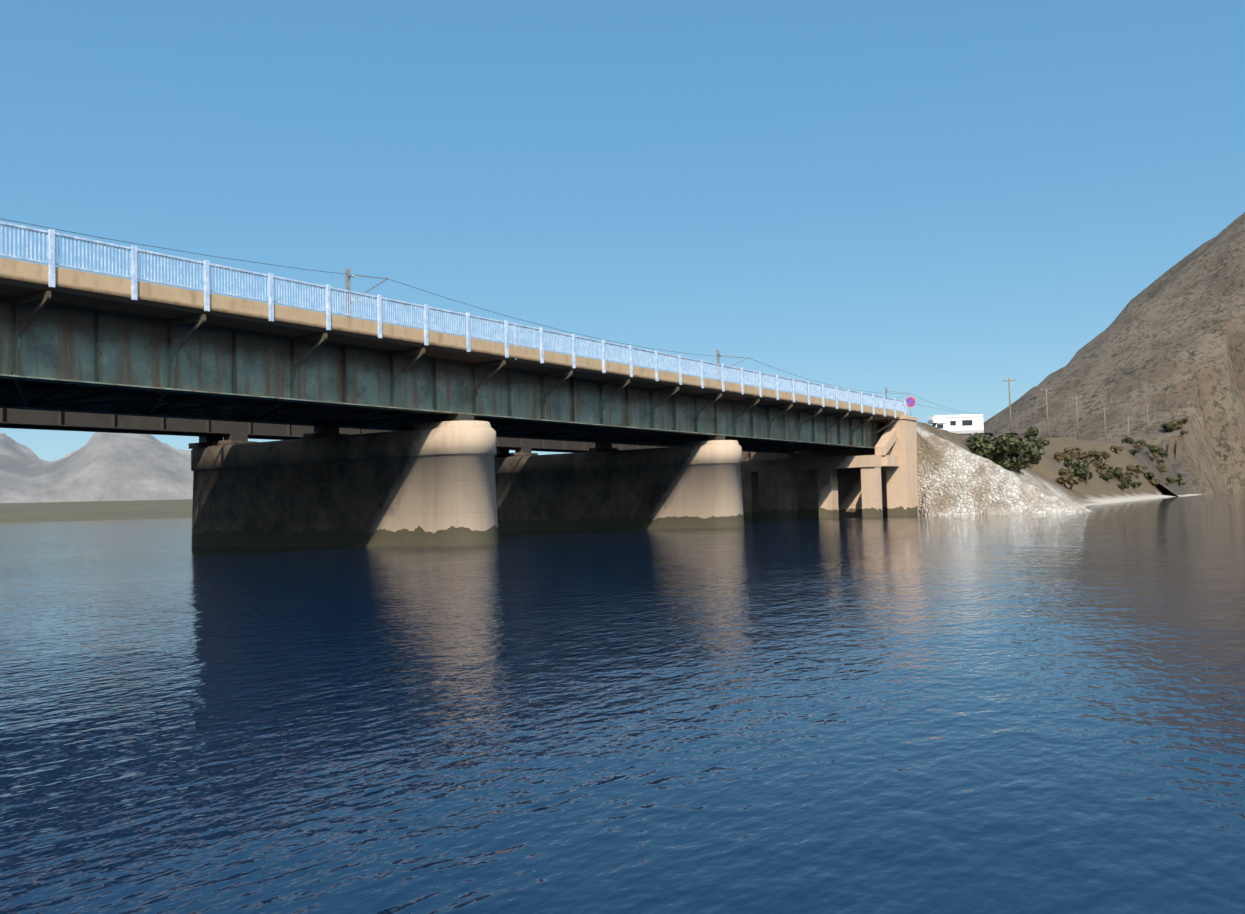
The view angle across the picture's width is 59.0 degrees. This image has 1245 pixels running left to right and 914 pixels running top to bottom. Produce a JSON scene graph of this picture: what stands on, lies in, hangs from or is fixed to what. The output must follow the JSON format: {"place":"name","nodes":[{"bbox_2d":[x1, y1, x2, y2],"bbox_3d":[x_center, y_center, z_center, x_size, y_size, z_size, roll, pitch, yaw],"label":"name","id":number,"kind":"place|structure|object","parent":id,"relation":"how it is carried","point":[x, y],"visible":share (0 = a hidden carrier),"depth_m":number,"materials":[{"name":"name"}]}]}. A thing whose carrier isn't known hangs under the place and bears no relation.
{"place":"outdoors","nodes":[
{"label":"outdoors","id":0,"kind":"place"},
{"bbox_2d":[0,432,192,502],"bbox_3d":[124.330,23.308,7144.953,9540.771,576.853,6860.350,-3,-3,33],"label":"mountains","id":1,"kind":"structure","parent":0,"point":[101,466],"depth_m":5718.44,"materials":[{"name":"grey stone"}]},
{"bbox_2d":[0,499,192,522],"bbox_3d":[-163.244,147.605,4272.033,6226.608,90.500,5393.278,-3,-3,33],"label":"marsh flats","id":2,"kind":"structure","parent":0,"point":[77,511],"depth_m":2041.83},
{"bbox_2d":[0,493,1244,913],"bbox_3d":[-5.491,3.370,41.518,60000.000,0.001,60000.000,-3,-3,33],"label":"water surface","id":3,"kind":"object","parent":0,"point":[1036,713],"visible":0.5,"depth_m":7.23,"materials":[{"name":"blue liquid"}]},
{"bbox_2d":[189,413,498,546],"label":"bridge pier","id":4,"kind":"structure","parent":3,"relation":"in","point":[431,484],"depth_m":45.12,"materials":[{"name":"concrete"}]},
{"bbox_2d":[0,408,663,452],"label":"railway bridge","id":5,"kind":"structure","parent":4,"relation":"on","point":[49,420],"depth_m":49.25,"materials":[{"name":"metal"}]},
{"bbox_2d":[344,267,386,316],"bbox_3d":[-14.413,-5.521,61.794,3.508,10.809,0.800,-3,-3,33],"label":"catenary mast","id":6,"kind":"object","parent":5,"relation":"on","point":[346,270],"visible":0.27,"depth_m":62.58,"materials":[{"name":"metal"}]},
{"bbox_2d":[0,218,1000,420],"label":"catenary wires","id":7,"kind":"object","parent":6,"relation":"attached to","point":[389,301],"visible":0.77,"depth_m":58.58,"materials":[{"name":"metal"}]},
{"bbox_2d":[716,349,747,380],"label":"catenary mast","id":8,"kind":"object","parent":5,"relation":"on","point":[717,358],"visible":0.27,"depth_m":100.36,"materials":[{"name":"metal"}]},
{"bbox_2d":[0,257,907,453],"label":"road bridge deck and girders","id":9,"kind":"structure","parent":4,"relation":"on","point":[80,341],"depth_m":39.31,"materials":[{"name":"green metal"}]},
{"bbox_2d":[0,221,906,417],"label":"bridge railing","id":10,"kind":"object","parent":9,"relation":"on","point":[691,366],"visible":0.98,"depth_m":38.93,"materials":[{"name":"white metal"}]},
{"bbox_2d":[494,435,743,530],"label":"bridge pier","id":11,"kind":"structure","parent":3,"relation":"in","point":[607,486],"depth_m":63.74,"materials":[{"name":"concrete"}]},
{"bbox_2d":[0,0,1244,461],"label":"sky","id":12,"kind":"structure","parent":0,"point":[939,202],"materials":[{"name":"blue"}]},
{"bbox_2d":[740,415,917,519],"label":"bridge abutment","id":13,"kind":"object","parent":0,"point":[880,480],"visible":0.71,"depth_m":83.90,"materials":[{"name":"beige concrete"}]},
{"bbox_2d":[917,422,1176,515],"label":"embankment","id":14,"kind":"structure","parent":0,"point":[955,476],"depth_m":84.11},
{"bbox_2d":[885,387,909,402],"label":"catenary mast","id":15,"kind":"object","parent":14,"relation":"on","point":[886,390],"visible":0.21,"depth_m":138.19,"materials":[{"name":"metal"}]},
{"bbox_2d":[906,397,915,415],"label":"no parking sign","id":16,"kind":"object","parent":14,"relation":"on","point":[911,401],"visible":0.92,"depth_m":90.66,"materials":[{"name":"metal"}]},
{"bbox_2d":[927,414,984,435],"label":"camper van","id":17,"kind":"object","parent":14,"relation":"on","point":[965,424],"visible":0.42,"depth_m":138.44,"materials":[{"name":"white paint"}]},
{"bbox_2d":[964,432,1044,471],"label":"bush","id":18,"kind":"object","parent":14,"relation":"on","point":[1009,451],"visible":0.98,"depth_m":103.22,"materials":[{"name":"green plant"}]},
{"bbox_2d":[1003,378,1014,431],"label":"utility pole","id":19,"kind":"object","parent":14,"relation":"on","point":[1008,380],"visible":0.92,"depth_m":164.98,"materials":[{"name":"brown wood"}]},
{"bbox_2d":[1017,463,1029,473],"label":"bush","id":20,"kind":"object","parent":14,"relation":"on","point":[1021,467],"visible":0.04,"depth_m":115.45,"materials":[{"name":"green plant"}]},
{"bbox_2d":[1022,426,1038,439],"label":"bush","id":21,"kind":"object","parent":14,"relation":"on","point":[1030,431],"visible":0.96,"depth_m":170.17,"materials":[{"name":"green plant"}]},
{"bbox_2d":[1027,460,1039,468],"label":"bush","id":22,"kind":"object","parent":14,"relation":"on","point":[1029,465],"visible":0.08,"depth_m":137.17,"materials":[{"name":"green plant"}]},
{"bbox_2d":[1028,435,1042,445],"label":"shrub","id":23,"kind":"object","parent":14,"relation":"on","point":[1033,438],"visible":0.65,"depth_m":162.78,"materials":[{"name":"green plant"}]},
{"bbox_2d":[1037,436,1048,448],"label":"shrub","id":24,"kind":"object","parent":14,"relation":"on","point":[1045,442],"visible":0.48,"depth_m":167.42,"materials":[{"name":"green plant"}]},
{"bbox_2d":[1041,387,1051,437],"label":"utility pole","id":25,"kind":"object","parent":14,"relation":"on","point":[1046,389],"visible":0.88,"depth_m":194.46,"materials":[{"name":"brown wood"}]},
{"bbox_2d":[1053,452,1063,462],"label":"shrub","id":26,"kind":"object","parent":14,"relation":"on","point":[1058,456],"visible":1,"depth_m":162.47,"materials":[{"name":"green plant"}]},
{"bbox_2d":[1058,468,1073,477],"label":"bush","id":27,"kind":"object","parent":14,"relation":"on","point":[1069,473],"visible":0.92,"depth_m":143.77,"materials":[{"name":"green plant"}]},
{"bbox_2d":[1055,475,1080,489],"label":"shrub","id":28,"kind":"object","parent":14,"relation":"on","point":[1065,479],"visible":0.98,"depth_m":138.80,"materials":[{"name":"green plant"}]},
{"bbox_2d":[1063,450,1076,460],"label":"bush","id":29,"kind":"object","parent":14,"relation":"on","point":[1068,455],"visible":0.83,"depth_m":171.48,"materials":[{"name":"green plant"}]},
{"bbox_2d":[1063,461,1077,468],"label":"shrub","id":30,"kind":"object","parent":14,"relation":"on","point":[1067,464],"visible":0.52,"depth_m":161.36,"materials":[{"name":"green plant"}]},
{"bbox_2d":[1064,447,1079,458],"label":"shrub","id":31,"kind":"object","parent":14,"relation":"on","point":[1071,449],"visible":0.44,"depth_m":183.30,"materials":[{"name":"green plant"}]},
{"bbox_2d":[1073,395,1080,438],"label":"utility pole","id":32,"kind":"object","parent":14,"relation":"on","point":[1076,397],"visible":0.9,"depth_m":225.61,"materials":[{"name":"brown wood"}]},
{"bbox_2d":[1073,453,1084,461],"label":"shrub","id":33,"kind":"object","parent":14,"relation":"on","point":[1080,456],"visible":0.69,"depth_m":182.92,"materials":[{"name":"green plant"}]},
{"bbox_2d":[1074,461,1092,484],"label":"bush","id":34,"kind":"object","parent":14,"relation":"on","point":[1082,472],"visible":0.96,"depth_m":155.41,"materials":[{"name":"green plant"}]},
{"bbox_2d":[1083,456,1095,467],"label":"shrub","id":35,"kind":"object","parent":14,"relation":"on","point":[1089,459],"visible":0.5,"depth_m":182.00,"materials":[{"name":"green plant"}]},
{"bbox_2d":[1083,450,1100,459],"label":"shrub","id":36,"kind":"object","parent":14,"relation":"on","point":[1093,453],"visible":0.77,"depth_m":190.92,"materials":[{"name":"green plant"}]},
{"bbox_2d":[1093,460,1108,469],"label":"shrub","id":37,"kind":"object","parent":14,"relation":"on","point":[1103,466],"visible":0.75,"depth_m":186.98,"materials":[{"name":"green plant"}]},
{"bbox_2d":[1095,468,1111,474],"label":"shrub","id":38,"kind":"object","parent":14,"relation":"on","point":[1106,471],"visible":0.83,"depth_m":183.12,"materials":[{"name":"green plant"}]},
{"bbox_2d":[1100,451,1109,459],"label":"shrub","id":39,"kind":"object","parent":14,"relation":"on","point":[1104,455],"visible":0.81,"depth_m":216.04,"materials":[{"name":"green plant"}]},
{"bbox_2d":[1099,473,1113,482],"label":"shrub","id":40,"kind":"object","parent":14,"relation":"on","point":[1110,476],"visible":0.98,"depth_m":177.77,"materials":[{"name":"green plant"}]},
{"bbox_2d":[1108,466,1122,476],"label":"bush","id":41,"kind":"object","parent":14,"relation":"on","point":[1117,471],"visible":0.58,"depth_m":187.30,"materials":[{"name":"green plant"}]},
{"bbox_2d":[1110,445,1122,453],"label":"shrub","id":42,"kind":"object","parent":14,"relation":"on","point":[1114,449],"visible":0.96,"depth_m":236.28,"materials":[{"name":"green plant"}]},
{"bbox_2d":[1117,484,1128,491],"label":"shrub","id":43,"kind":"object","parent":14,"relation":"on","point":[1122,487],"visible":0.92,"depth_m":183.22,"materials":[{"name":"green plant"}]},
{"bbox_2d":[1120,478,1131,485],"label":"shrub","id":44,"kind":"object","parent":14,"relation":"on","point":[1127,481],"visible":0.67,"depth_m":192.96,"materials":[{"name":"green plant"}]},
{"bbox_2d":[1125,471,1133,475],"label":"shrub","id":45,"kind":"object","parent":14,"relation":"on","point":[1128,473],"visible":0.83,"depth_m":215.58,"materials":[{"name":"green plant"}]},
{"bbox_2d":[1130,481,1142,488],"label":"shrub","id":46,"kind":"object","parent":14,"relation":"on","point":[1134,484],"visible":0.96,"depth_m":202.60,"materials":[{"name":"green plant"}]},
{"bbox_2d":[1126,465,1146,478],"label":"bush","id":47,"kind":"object","parent":14,"relation":"on","point":[1138,469],"visible":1,"depth_m":224.52,"materials":[{"name":"green plant"}]},
{"bbox_2d":[1144,471,1154,479],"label":"shrub","id":48,"kind":"object","parent":14,"relation":"on","point":[1148,474],"visible":1,"depth_m":235.13,"materials":[{"name":"green plant"}]},
{"bbox_2d":[1147,479,1158,486],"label":"shrub","id":49,"kind":"object","parent":14,"relation":"on","point":[1152,482],"visible":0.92,"depth_m":233.67,"materials":[{"name":"green plant"}]},
{"bbox_2d":[983,212,1244,496],"bbox_3d":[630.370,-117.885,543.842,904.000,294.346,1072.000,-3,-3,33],"label":"hillside","id":50,"kind":"structure","parent":0,"point":[1168,346],"depth_m":370.90,"materials":[{"name":"brown stone"}]},
{"bbox_2d":[1144,404,1148,432],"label":"utility pole","id":51,"kind":"object","parent":50,"relation":"on","point":[1147,416],"visible":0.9,"depth_m":333.27,"materials":[{"name":"brown wood"}]},
{"bbox_2d":[1163,420,1182,431],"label":"bush","id":52,"kind":"object","parent":50,"relation":"on","point":[1171,425],"visible":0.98,"depth_m":325.94,"materials":[{"name":"green plant"}]},
{"bbox_2d":[1176,418,1188,424],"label":"shrub","id":53,"kind":"object","parent":50,"relation":"on","point":[1184,420],"visible":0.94,"depth_m":329.63,"materials":[{"name":"green plant"}]},
{"bbox_2d":[1180,430,1188,435],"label":"shrub","id":54,"kind":"object","parent":50,"relation":"on","point":[1182,432],"visible":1,"depth_m":305.91,"materials":[{"name":"green plant"}]},
{"bbox_2d":[1114,437,1200,495],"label":"embankment","id":55,"kind":"structure","parent":0,"point":[1140,458],"depth_m":262.25,"materials":[{"name":"brown soil"}]},
{"bbox_2d":[1100,407,1107,441],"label":"utility pole","id":56,"kind":"object","parent":55,"relation":"on","point":[1104,422],"visible":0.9,"depth_m":258.07,"materials":[{"name":"brown wood"}]},
{"bbox_2d":[1121,437,1132,443],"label":"shrub","id":57,"kind":"object","parent":55,"relation":"on","point":[1123,440],"visible":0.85,"depth_m":263.28,"materials":[{"name":"green plant"}]},
{"bbox_2d":[1129,448,1138,456],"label":"shrub","id":58,"kind":"object","parent":55,"relation":"on","point":[1133,452],"visible":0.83,"depth_m":244.64,"materials":[{"name":"green plant"}]},
{"bbox_2d":[1129,440,1141,444],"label":"shrub","id":59,"kind":"object","parent":55,"relation":"on","point":[1138,441],"visible":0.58,"depth_m":275.34,"materials":[{"name":"green plant"}]},
{"bbox_2d":[1132,442,1143,451],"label":"shrub","id":60,"kind":"object","parent":55,"relation":"on","point":[1137,445],"visible":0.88,"depth_m":251.88,"materials":[{"name":"green plant"}]},
{"bbox_2d":[1145,451,1158,460],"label":"shrub","id":61,"kind":"object","parent":55,"relation":"on","point":[1153,455],"visible":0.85,"depth_m":257.96,"materials":[{"name":"green plant"}]},
{"bbox_2d":[1149,446,1159,459],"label":"bush","id":62,"kind":"object","parent":55,"relation":"on","point":[1152,449],"visible":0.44,"depth_m":270.70,"materials":[{"name":"green plant"}]},
{"bbox_2d":[1155,464,1167,473],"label":"shrub","id":63,"kind":"object","parent":55,"relation":"on","point":[1160,469],"visible":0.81,"depth_m":256.52,"materials":[{"name":"green plant"}]},
{"bbox_2d":[1158,449,1167,457],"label":"shrub","id":64,"kind":"object","parent":55,"relation":"on","point":[1163,452],"visible":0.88,"depth_m":291.76,"materials":[{"name":"green plant"}]},
{"bbox_2d":[1166,477,1175,484],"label":"shrub","id":65,"kind":"object","parent":55,"relation":"on","point":[1170,480],"visible":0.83,"depth_m":259.36,"materials":[{"name":"green plant"}]},
{"bbox_2d":[1176,477,1185,485],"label":"shrub","id":66,"kind":"object","parent":55,"relation":"on","point":[1180,481],"visible":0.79,"depth_m":279.47,"materials":[{"name":"green plant"}]}
]}

